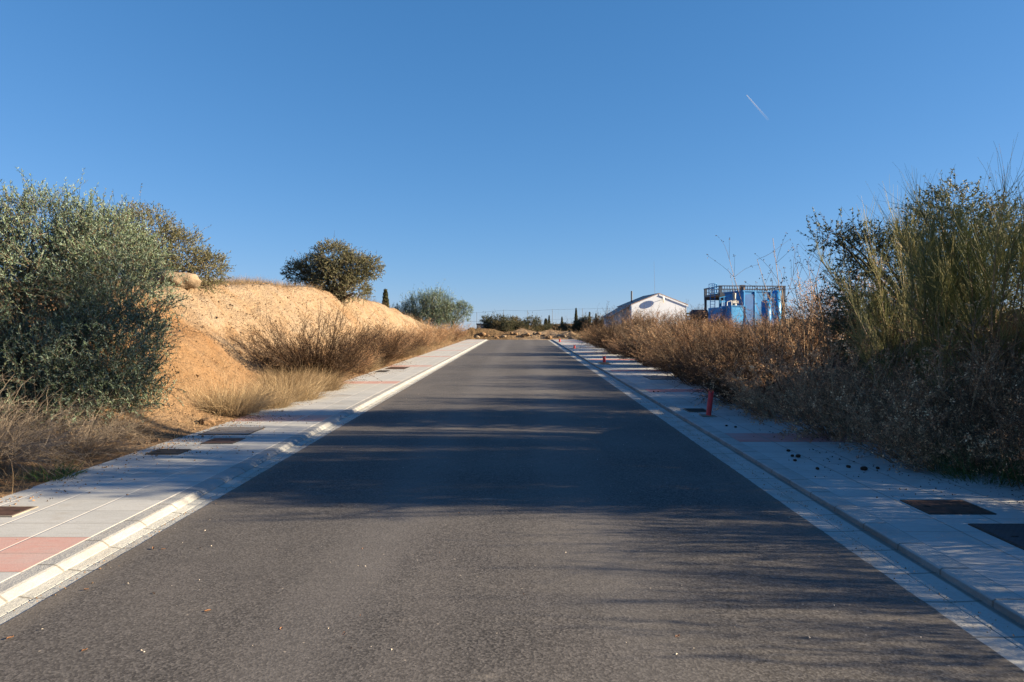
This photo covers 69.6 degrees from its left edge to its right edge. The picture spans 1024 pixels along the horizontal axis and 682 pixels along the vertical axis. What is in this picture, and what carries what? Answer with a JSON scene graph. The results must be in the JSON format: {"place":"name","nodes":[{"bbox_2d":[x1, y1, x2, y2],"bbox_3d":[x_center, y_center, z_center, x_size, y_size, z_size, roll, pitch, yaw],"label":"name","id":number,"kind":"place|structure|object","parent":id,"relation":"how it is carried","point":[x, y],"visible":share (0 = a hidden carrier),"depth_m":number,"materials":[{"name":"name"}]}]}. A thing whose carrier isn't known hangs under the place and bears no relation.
{"place":"outdoors","nodes":[
{"label":"outdoors","id":0,"kind":"place"},
{"bbox_2d":[0,339,484,582],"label":"pavement","id":1,"kind":"structure","parent":0,"point":[58,522],"depth_m":7.71,"materials":[{"name":"concrete"}]},
{"bbox_2d":[0,506,37,516],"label":"manhole cover","id":2,"kind":"object","parent":1,"relation":"on","point":[9,511],"visible":1,"depth_m":6.38,"materials":[{"name":"metal"}]},
{"bbox_2d":[145,449,189,454],"bbox_3d":[-4.333,1.398,9.281,0.415,0.022,0.359,0,0,1],"label":"manhole cover","id":3,"kind":"object","parent":1,"relation":"on","point":[169,451],"visible":0.98,"depth_m":9.27,"materials":[{"name":"metal"}]},
{"bbox_2d":[0,361,416,539],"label":"earth crumbs","id":4,"kind":"object","parent":1,"relation":"on","point":[193,440],"visible":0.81,"depth_m":10.11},
{"bbox_2d":[201,438,244,443],"bbox_3d":[-3.968,1.375,10.123,0.436,0.025,0.455,0,0,1],"label":"manhole cover","id":5,"kind":"object","parent":1,"relation":"on","point":[223,441],"visible":1,"depth_m":10.07,"materials":[{"name":"metal"}]},
{"bbox_2d":[198,427,265,434],"bbox_3d":[-4.183,1.351,11.035,0.724,0.032,0.730,0,0,1],"label":"pavement grating","id":6,"kind":"object","parent":1,"relation":"on","point":[235,430],"visible":1,"depth_m":10.96,"materials":[{"name":"metal"}]},
{"bbox_2d":[386,367,408,368],"bbox_3d":[-4.023,0.950,25.899,0.672,0.046,1.232,0,0,1],"label":"manhole cover","id":7,"kind":"object","parent":1,"relation":"on","point":[397,368],"visible":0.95,"depth_m":25.54,"materials":[{"name":"metal"}]},
{"bbox_2d":[0,340,1023,681],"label":"road","id":8,"kind":"structure","parent":0,"point":[506,490],"depth_m":4.91,"materials":[{"name":"asphalt"}]},
{"bbox_2d":[42,379,920,653],"bbox_3d":[-0.063,1.348,12.627,5.321,0.507,18.651,0,0,1],"label":"road grit","id":9,"kind":"object","parent":8,"relation":"on","point":[565,552],"visible":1,"depth_m":5.37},
{"bbox_2d":[3,363,1017,647],"bbox_3d":[0.058,1.247,16.517,5.695,0.735,26.933,0,0,1],"label":"gutter grit","id":10,"kind":"object","parent":8,"relation":"on","point":[645,407],"visible":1,"depth_m":6.79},
{"bbox_2d":[0,271,1023,496],"bbox_3d":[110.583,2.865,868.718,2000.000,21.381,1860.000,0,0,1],"label":"ground","id":11,"kind":"structure","parent":0,"point":[205,335],"depth_m":18.17,"materials":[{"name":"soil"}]},
{"bbox_2d":[0,371,36,439],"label":"bare thicket","id":12,"kind":"object","parent":11,"relation":"on","point":[14,405],"visible":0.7,"depth_m":8.72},
{"bbox_2d":[14,459,89,481],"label":"green weed","id":13,"kind":"object","parent":11,"relation":"on","point":[59,475],"visible":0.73,"depth_m":7.74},
{"bbox_2d":[0,375,121,481],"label":"bare thicket","id":14,"kind":"object","parent":11,"relation":"on","point":[8,451],"visible":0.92,"depth_m":8.09,"materials":[{"name":"plant"}]},
{"bbox_2d":[0,378,138,465],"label":"bare thicket","id":15,"kind":"object","parent":11,"relation":"on","point":[54,423],"visible":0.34,"depth_m":9.12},
{"bbox_2d":[2,392,171,468],"bbox_3d":[-5.444,1.186,9.226,2.481,1.185,2.462,0,0,-37],"label":"bare thicket","id":16,"kind":"object","parent":11,"relation":"on","point":[98,439],"visible":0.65,"depth_m":9.08,"materials":[{"name":"plant"}]},
{"bbox_2d":[0,167,191,432],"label":"olive bush","id":17,"kind":"object","parent":11,"relation":"on","point":[70,357],"visible":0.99,"depth_m":10.62,"materials":[{"name":"green plant"}]},
{"bbox_2d":[46,393,182,447],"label":"bare thicket","id":18,"kind":"object","parent":11,"relation":"on","point":[137,428],"visible":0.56,"depth_m":10.21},
{"bbox_2d":[78,183,235,293],"bbox_3d":[-10.194,-2.704,20.553,4.659,3.303,2.997,0,0,1],"label":"evergreen oak","id":19,"kind":"object","parent":11,"relation":"on","point":[175,234],"visible":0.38,"depth_m":20.53,"materials":[{"name":"green plant"}]},
{"bbox_2d":[148,270,200,288],"bbox_3d":[-8.998,-1.580,19.587,1.472,0.551,0.928,0,0,1],"label":"boulder","id":20,"kind":"object","parent":11,"relation":"on","point":[194,281],"visible":0.45,"depth_m":19.37,"materials":[{"name":"stone"}]},
{"bbox_2d":[198,417,215,424],"bbox_3d":[-4.832,1.294,11.664,0.253,0.178,0.206,0,0,-23],"label":"rock","id":21,"kind":"object","parent":11,"relation":"on","point":[208,421],"visible":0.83,"depth_m":11.60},
{"bbox_2d":[2,283,439,455],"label":"bank stones","id":22,"kind":"object","parent":11,"relation":"on","point":[236,350],"visible":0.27,"depth_m":19.59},
{"bbox_2d":[177,369,283,415],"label":"straw tussock","id":23,"kind":"object","parent":11,"relation":"on","point":[245,404],"visible":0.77,"depth_m":12.69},
{"bbox_2d":[0,339,486,605],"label":"kerb","id":24,"kind":"structure","parent":11,"relation":"on","point":[15,586],"depth_m":6.32,"materials":[{"name":"concrete"}]},
{"bbox_2d":[0,340,487,624],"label":"gutter","id":25,"kind":"object","parent":11,"relation":"on","point":[20,604],"visible":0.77,"depth_m":5.99,"materials":[{"name":"concrete"}]},
{"bbox_2d":[227,383,304,409],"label":"straw tussock","id":26,"kind":"object","parent":11,"relation":"on","point":[282,403],"visible":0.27,"depth_m":14.09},
{"bbox_2d":[236,367,340,401],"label":"straw tussock","id":27,"kind":"object","parent":11,"relation":"on","point":[309,391],"visible":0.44,"depth_m":15.36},
{"bbox_2d":[250,361,335,390],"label":"straw tussock","id":28,"kind":"object","parent":11,"relation":"on","point":[298,380],"visible":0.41,"depth_m":16.74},
{"bbox_2d":[272,363,357,391],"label":"straw tussock","id":29,"kind":"object","parent":11,"relation":"on","point":[338,382],"visible":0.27,"depth_m":17.56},
{"bbox_2d":[227,300,412,383],"bbox_3d":[-4.985,0.044,19.040,4.718,2.366,5.193,0,0,1],"label":"dry shrub","id":30,"kind":"object","parent":11,"relation":"on","point":[293,358],"visible":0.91,"depth_m":18.54,"materials":[{"name":"plant"}]},
{"bbox_2d":[280,232,385,303],"bbox_3d":[-8.793,-3.544,35.966,5.265,3.592,2.947,0,0,1],"label":"round oak","id":31,"kind":"object","parent":11,"relation":"on","point":[326,270],"visible":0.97,"depth_m":35.60,"materials":[{"name":"green plant"}]},
{"bbox_2d":[346,341,381,372],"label":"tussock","id":32,"kind":"object","parent":11,"relation":"on","point":[370,360],"visible":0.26,"depth_m":23.25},
{"bbox_2d":[362,350,389,370],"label":"straw tussock","id":33,"kind":"object","parent":11,"relation":"on","point":[376,366],"visible":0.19,"depth_m":24.54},
{"bbox_2d":[329,318,423,367],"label":"dry shrub","id":34,"kind":"object","parent":11,"relation":"on","point":[386,353],"visible":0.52,"depth_m":26.38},
{"bbox_2d":[347,324,417,358],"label":"dry shrub","id":35,"kind":"object","parent":11,"relation":"on","point":[411,342],"visible":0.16,"depth_m":29.16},
{"bbox_2d":[382,289,388,307],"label":"cypress","id":36,"kind":"object","parent":11,"relation":"on","point":[385,300],"visible":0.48,"depth_m":84.99,"materials":[{"name":"plant"}]},
{"bbox_2d":[361,323,438,353],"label":"dry shrub","id":37,"kind":"object","parent":11,"relation":"on","point":[422,341],"visible":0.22,"depth_m":33.79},
{"bbox_2d":[396,344,417,357],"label":"straw tussock","id":38,"kind":"object","parent":11,"relation":"on","point":[406,352],"visible":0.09,"depth_m":31.15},
{"bbox_2d":[388,326,442,349],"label":"dry shrub","id":39,"kind":"object","parent":11,"relation":"on","point":[416,333],"visible":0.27,"depth_m":38.44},
{"bbox_2d":[412,342,430,354],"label":"straw tussock","id":40,"kind":"object","parent":11,"relation":"on","point":[420,351],"visible":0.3,"depth_m":35.78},
{"bbox_2d":[392,280,463,329],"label":"tree","id":41,"kind":"object","parent":11,"relation":"on","point":[439,312],"visible":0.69,"depth_m":70.46,"materials":[{"name":"green plant"}]},
{"bbox_2d":[407,318,459,346],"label":"dry shrub","id":42,"kind":"object","parent":11,"relation":"on","point":[424,328],"visible":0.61,"depth_m":46.91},
{"bbox_2d":[427,328,455,339],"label":"straw tussock","id":43,"kind":"object","parent":11,"relation":"on","point":[450,338],"visible":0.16,"depth_m":53.81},
{"bbox_2d":[430,321,473,342],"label":"dry shrub","id":44,"kind":"object","parent":11,"relation":"on","point":[461,331],"visible":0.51,"depth_m":57.61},
{"bbox_2d":[450,296,473,330],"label":"open shrub","id":45,"kind":"object","parent":11,"relation":"on","point":[465,307],"visible":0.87,"depth_m":71.41,"materials":[{"name":"green plant"}]},
{"bbox_2d":[479,311,500,328],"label":"scrub tree","id":46,"kind":"object","parent":11,"relation":"on","point":[486,321],"visible":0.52,"depth_m":97.26,"materials":[{"name":"green plant"}]},
{"bbox_2d":[488,319,506,331],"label":"scrub tree","id":47,"kind":"object","parent":11,"relation":"on","point":[495,324],"visible":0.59,"depth_m":95.66,"materials":[{"name":"green plant"}]},
{"bbox_2d":[491,309,515,331],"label":"scrub tree","id":48,"kind":"object","parent":11,"relation":"on","point":[502,319],"visible":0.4,"depth_m":96.75,"materials":[{"name":"green plant"}]},
{"bbox_2d":[500,317,515,331],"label":"scrub tree","id":49,"kind":"object","parent":11,"relation":"on","point":[509,328],"visible":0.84,"depth_m":94.75,"materials":[{"name":"green plant"}]},
{"bbox_2d":[510,315,525,328],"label":"scrub tree","id":50,"kind":"object","parent":11,"relation":"on","point":[516,317],"visible":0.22,"depth_m":98.65,"materials":[{"name":"green plant"}]},
{"bbox_2d":[513,319,529,329],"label":"scrub tree","id":51,"kind":"object","parent":11,"relation":"on","point":[522,325],"visible":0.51,"depth_m":95.78,"materials":[{"name":"green plant"}]},
{"bbox_2d":[519,311,543,331],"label":"scrub tree","id":52,"kind":"object","parent":11,"relation":"on","point":[533,322],"visible":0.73,"depth_m":96.78,"materials":[{"name":"green plant"}]},
{"bbox_2d":[474,308,607,322],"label":"fence","id":53,"kind":"object","parent":11,"relation":"on","point":[552,313],"visible":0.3,"depth_m":127.90,"materials":[{"name":"metal"}]},
{"bbox_2d":[478,323,603,334],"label":"hedge mass","id":54,"kind":"object","parent":11,"relation":"on","point":[569,326],"visible":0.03,"depth_m":105.35,"materials":[{"name":"green plant"}]},
{"bbox_2d":[542,324,552,329],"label":"scrub tree","id":55,"kind":"object","parent":11,"relation":"on","point":[546,327],"visible":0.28,"depth_m":99.80,"materials":[{"name":"green plant"}]},
{"bbox_2d":[549,321,564,330],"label":"scrub tree","id":56,"kind":"object","parent":11,"relation":"on","point":[559,327],"visible":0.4,"depth_m":101.57,"materials":[{"name":"green plant"}]},
{"bbox_2d":[558,321,573,331],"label":"scrub tree","id":57,"kind":"object","parent":11,"relation":"on","point":[564,324],"visible":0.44,"depth_m":103.74,"materials":[{"name":"green plant"}]},
{"bbox_2d":[572,316,587,332],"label":"scrub tree","id":58,"kind":"object","parent":11,"relation":"on","point":[578,322],"visible":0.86,"depth_m":105.34,"materials":[{"name":"green plant"}]},
{"bbox_2d":[576,313,591,324],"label":"scrub tree","id":59,"kind":"object","parent":11,"relation":"on","point":[586,319],"visible":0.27,"depth_m":107.83,"materials":[{"name":"green plant"}]},
{"bbox_2d":[575,326,609,347],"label":"dry shrub","id":60,"kind":"object","parent":11,"relation":"on","point":[589,338],"visible":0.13,"depth_m":45.39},
{"bbox_2d":[567,301,665,353],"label":"dry shrub","id":61,"kind":"object","parent":11,"relation":"on","point":[599,332],"visible":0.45,"depth_m":36.58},
{"bbox_2d":[602,333,646,357],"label":"dry shrub","id":62,"kind":"object","parent":11,"relation":"on","point":[613,344],"visible":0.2,"depth_m":33.37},
{"bbox_2d":[615,332,648,360],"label":"dry shrub","id":63,"kind":"object","parent":11,"relation":"on","point":[625,347],"visible":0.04,"depth_m":30.39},
{"bbox_2d":[601,276,687,328],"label":"white house","id":64,"kind":"structure","parent":11,"relation":"on","point":[662,301],"depth_m":99.93,"materials":[{"name":"paint"}]},
{"bbox_2d":[586,306,708,366],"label":"dry shrub","id":65,"kind":"object","parent":11,"relation":"on","point":[627,338],"visible":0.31,"depth_m":26.79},
{"bbox_2d":[631,343,672,370],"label":"dry shrub","id":66,"kind":"object","parent":11,"relation":"on","point":[649,360],"visible":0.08,"depth_m":24.16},
{"bbox_2d":[624,306,684,332],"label":"dry shrub","id":67,"kind":"object","parent":11,"relation":"on","point":[659,312],"visible":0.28,"depth_m":42.56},
{"bbox_2d":[619,309,736,376],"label":"dry shrub","id":68,"kind":"object","parent":11,"relation":"on","point":[653,348],"visible":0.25,"depth_m":21.57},
{"bbox_2d":[642,299,748,341],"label":"dry shrub","id":69,"kind":"object","parent":11,"relation":"on","point":[698,317],"visible":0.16,"depth_m":29.69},
{"bbox_2d":[689,310,707,322],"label":"round tank","id":70,"kind":"object","parent":11,"relation":"on","point":[694,312],"visible":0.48,"depth_m":68.89,"materials":[{"name":"metal"}]},
{"bbox_2d":[628,309,780,389],"bbox_3d":[4.997,0.250,19.103,4.150,2.247,4.567,0,0,-44],"label":"dry shrub","id":71,"kind":"object","parent":11,"relation":"on","point":[661,357],"visible":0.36,"depth_m":18.92,"materials":[{"name":"plant"}]},
{"bbox_2d":[709,283,716,307],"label":"caged ladder","id":72,"kind":"object","parent":11,"relation":"on","point":[714,288],"visible":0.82,"depth_m":71.04,"materials":[{"name":"metal"}]},
{"bbox_2d":[672,312,766,352],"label":"dry shrub","id":73,"kind":"object","parent":11,"relation":"on","point":[727,322],"visible":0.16,"depth_m":26.43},
{"bbox_2d":[708,295,731,325],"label":"inlet tank","id":74,"kind":"object","parent":11,"relation":"on","point":[718,310],"visible":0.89,"depth_m":66.54,"materials":[{"name":"metal"}]},
{"bbox_2d":[721,293,746,325],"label":"tank","id":75,"kind":"object","parent":11,"relation":"on","point":[732,307],"visible":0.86,"depth_m":65.65,"materials":[{"name":"metal"}]},
{"bbox_2d":[681,341,792,392],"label":"dry shrub","id":76,"kind":"object","parent":11,"relation":"on","point":[719,368],"visible":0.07,"depth_m":16.75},
{"bbox_2d":[723,315,756,333],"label":"dry shrub","id":77,"kind":"object","parent":11,"relation":"on","point":[738,325],"visible":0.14,"depth_m":32.81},
{"bbox_2d":[704,285,785,323],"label":"steel platform","id":78,"kind":"structure","parent":11,"relation":"on","point":[720,293],"depth_m":71.10,"materials":[{"name":"metal"}]},
{"bbox_2d":[721,322,771,355],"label":"dry shrub","id":79,"kind":"object","parent":11,"relation":"on","point":[739,337],"visible":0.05,"depth_m":23.50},
{"bbox_2d":[724,290,770,329],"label":"settling tank","id":80,"kind":"object","parent":11,"relation":"on","point":[747,299],"visible":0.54,"depth_m":67.25,"materials":[{"name":"metal"}]},
{"bbox_2d":[647,309,854,403],"bbox_3d":[5.083,0.390,14.858,4.053,2.195,4.461,0,0,-29],"label":"dry shrub","id":81,"kind":"object","parent":11,"relation":"on","point":[722,395],"visible":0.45,"depth_m":14.60,"materials":[{"name":"plant"}]},
{"bbox_2d":[707,235,801,372],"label":"dead stalks","id":82,"kind":"object","parent":11,"relation":"on","point":[767,305],"visible":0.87,"depth_m":15.58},
{"bbox_2d":[761,300,770,325],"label":"dosing tank","id":83,"kind":"object","parent":11,"relation":"on","point":[763,310],"visible":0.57,"depth_m":65.80,"materials":[{"name":"metal"}]},
{"bbox_2d":[716,303,817,361],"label":"dry shrub","id":84,"kind":"object","parent":11,"relation":"on","point":[761,325],"visible":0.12,"depth_m":20.51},
{"bbox_2d":[745,312,792,330],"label":"dry shrub","id":85,"kind":"object","parent":11,"relation":"on","point":[770,322],"visible":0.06,"depth_m":35.74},
{"bbox_2d":[771,294,774,323],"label":"ribbed tank","id":86,"kind":"object","parent":11,"relation":"on","point":[772,305],"visible":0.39,"depth_m":68.09,"materials":[{"name":"metal"}]},
{"bbox_2d":[772,290,780,322],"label":"tall tank","id":87,"kind":"object","parent":11,"relation":"on","point":[777,300],"visible":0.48,"depth_m":68.14,"materials":[{"name":"metal"}]},
{"bbox_2d":[729,320,842,369],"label":"dry shrub","id":88,"kind":"object","parent":11,"relation":"on","point":[774,347],"visible":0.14,"depth_m":17.81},
{"bbox_2d":[549,340,1023,670],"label":"gutter","id":89,"kind":"object","parent":11,"relation":"on","point":[1001,639],"visible":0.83,"depth_m":5.40,"materials":[{"name":"concrete"}]},
{"bbox_2d":[551,339,1023,625],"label":"kerb","id":90,"kind":"structure","parent":11,"relation":"on","point":[1007,602],"depth_m":5.91,"materials":[{"name":"concrete"}]},
{"bbox_2d":[730,277,857,410],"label":"dead stalks","id":91,"kind":"object","parent":11,"relation":"on","point":[798,343],"visible":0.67,"depth_m":12.90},
{"bbox_2d":[770,319,821,344],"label":"dry shrub","id":92,"kind":"object","parent":11,"relation":"on","point":[801,329],"visible":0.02,"depth_m":23.77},
{"bbox_2d":[744,216,857,374],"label":"dead stalks","id":93,"kind":"object","parent":11,"relation":"on","point":[811,303],"visible":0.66,"depth_m":13.82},
{"bbox_2d":[695,332,909,424],"bbox_3d":[4.896,0.683,12.515,3.652,1.716,3.354,0,0,34],"label":"dry shrub","id":94,"kind":"object","parent":11,"relation":"on","point":[743,396],"visible":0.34,"depth_m":12.66,"materials":[{"name":"plant"}]},
{"bbox_2d":[749,257,909,370],"bbox_3d":[7.137,-0.683,15.034,4.518,2.518,3.790,0,0,20],"label":"dry shrub","id":95,"kind":"object","parent":11,"relation":"on","point":[809,309],"visible":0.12,"depth_m":15.06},
{"bbox_2d":[759,259,901,419],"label":"dead stalks","id":96,"kind":"object","parent":11,"relation":"on","point":[806,330],"visible":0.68,"depth_m":11.96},
{"bbox_2d":[726,314,998,447],"bbox_3d":[4.899,0.588,10.474,3.520,2.038,3.626,0,0,-14],"label":"dry shrub","id":97,"kind":"object","parent":11,"relation":"on","point":[812,417],"visible":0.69,"depth_m":10.35,"materials":[{"name":"plant"}]},
{"bbox_2d":[791,358,1023,481],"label":"dry shrub","id":98,"kind":"object","parent":11,"relation":"on","point":[919,435],"visible":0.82,"depth_m":8.24,"materials":[{"name":"plant"}]},
{"bbox_2d":[795,172,1023,431],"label":"broom","id":99,"kind":"object","parent":11,"relation":"on","point":[884,337],"visible":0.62,"depth_m":10.22,"materials":[{"name":"plant"}]},
{"bbox_2d":[798,166,1023,374],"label":"dark olive","id":100,"kind":"object","parent":11,"relation":"on","point":[856,239],"visible":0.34,"depth_m":12.15,"materials":[{"name":"green plant"}]},
{"bbox_2d":[826,297,1023,450],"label":"dry shrub","id":101,"kind":"object","parent":11,"relation":"on","point":[979,382],"visible":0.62,"depth_m":8.78,"materials":[{"name":"plant"}]},
{"bbox_2d":[856,310,997,371],"bbox_3d":[6.793,-0.090,11.703,2.209,1.242,2.282,0,0,-28],"label":"dry shrub","id":102,"kind":"object","parent":11,"relation":"on","point":[903,340],"visible":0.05,"depth_m":11.86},
{"bbox_2d":[848,135,1023,380],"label":"broom","id":103,"kind":"object","parent":11,"relation":"on","point":[988,272],"visible":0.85,"depth_m":9.55,"materials":[{"name":"plant"}]},
{"bbox_2d":[896,431,1023,492],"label":"green grass tuft","id":104,"kind":"object","parent":11,"relation":"on","point":[1011,475],"visible":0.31,"depth_m":7.63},
{"bbox_2d":[955,333,1023,489],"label":"rusty weed","id":105,"kind":"object","parent":11,"relation":"on","point":[1016,417],"visible":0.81,"depth_m":7.26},
{"bbox_2d":[0,0,1023,330],"label":"sky","id":106,"kind":"structure","parent":0,"point":[542,156],"materials":[{"name":"blue"}]},
{"bbox_2d":[554,339,1023,597],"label":"pavement","id":107,"kind":"structure","parent":0,"point":[959,539],"depth_m":7.51,"materials":[{"name":"concrete"}]},
{"bbox_2d":[644,376,678,379],"bbox_3d":[4.313,1.068,21.423,0.782,0.049,1.335,0,0,1],"label":"pavement grating","id":108,"kind":"object","parent":107,"relation":"on","point":[659,377],"visible":0.84,"depth_m":21.40,"materials":[{"name":"metal"}]},
{"bbox_2d":[682,408,705,411],"bbox_3d":[3.397,1.280,13.572,0.400,0.027,0.537,0,0,1],"label":"open chamber","id":109,"kind":"object","parent":107,"relation":"on","point":[695,409],"visible":0.85,"depth_m":13.65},
{"bbox_2d":[699,391,716,416],"bbox_3d":[3.440,1.093,12.799,0.276,0.463,0.276,6,2,1],"label":"red pipe stub","id":110,"kind":"object","parent":107,"relation":"on","point":[709,405],"visible":0.99,"depth_m":12.76,"materials":[{"name":"plastic"}]},
{"bbox_2d":[603,362,1023,502],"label":"plant litter","id":111,"kind":"object","parent":107,"relation":"on","point":[833,451],"visible":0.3,"depth_m":8.79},
{"bbox_2d":[900,500,996,514],"bbox_3d":[3.847,1.470,6.518,0.569,0.026,0.488,0,0,1],"label":"manhole cover","id":112,"kind":"object","parent":107,"relation":"on","point":[946,507],"visible":1,"depth_m":6.47,"materials":[{"name":"metal"}]},
{"bbox_2d":[968,523,1023,549],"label":"pavement grating","id":113,"kind":"object","parent":107,"relation":"on","point":[1012,534],"visible":1,"depth_m":5.73,"materials":[{"name":"metal"}]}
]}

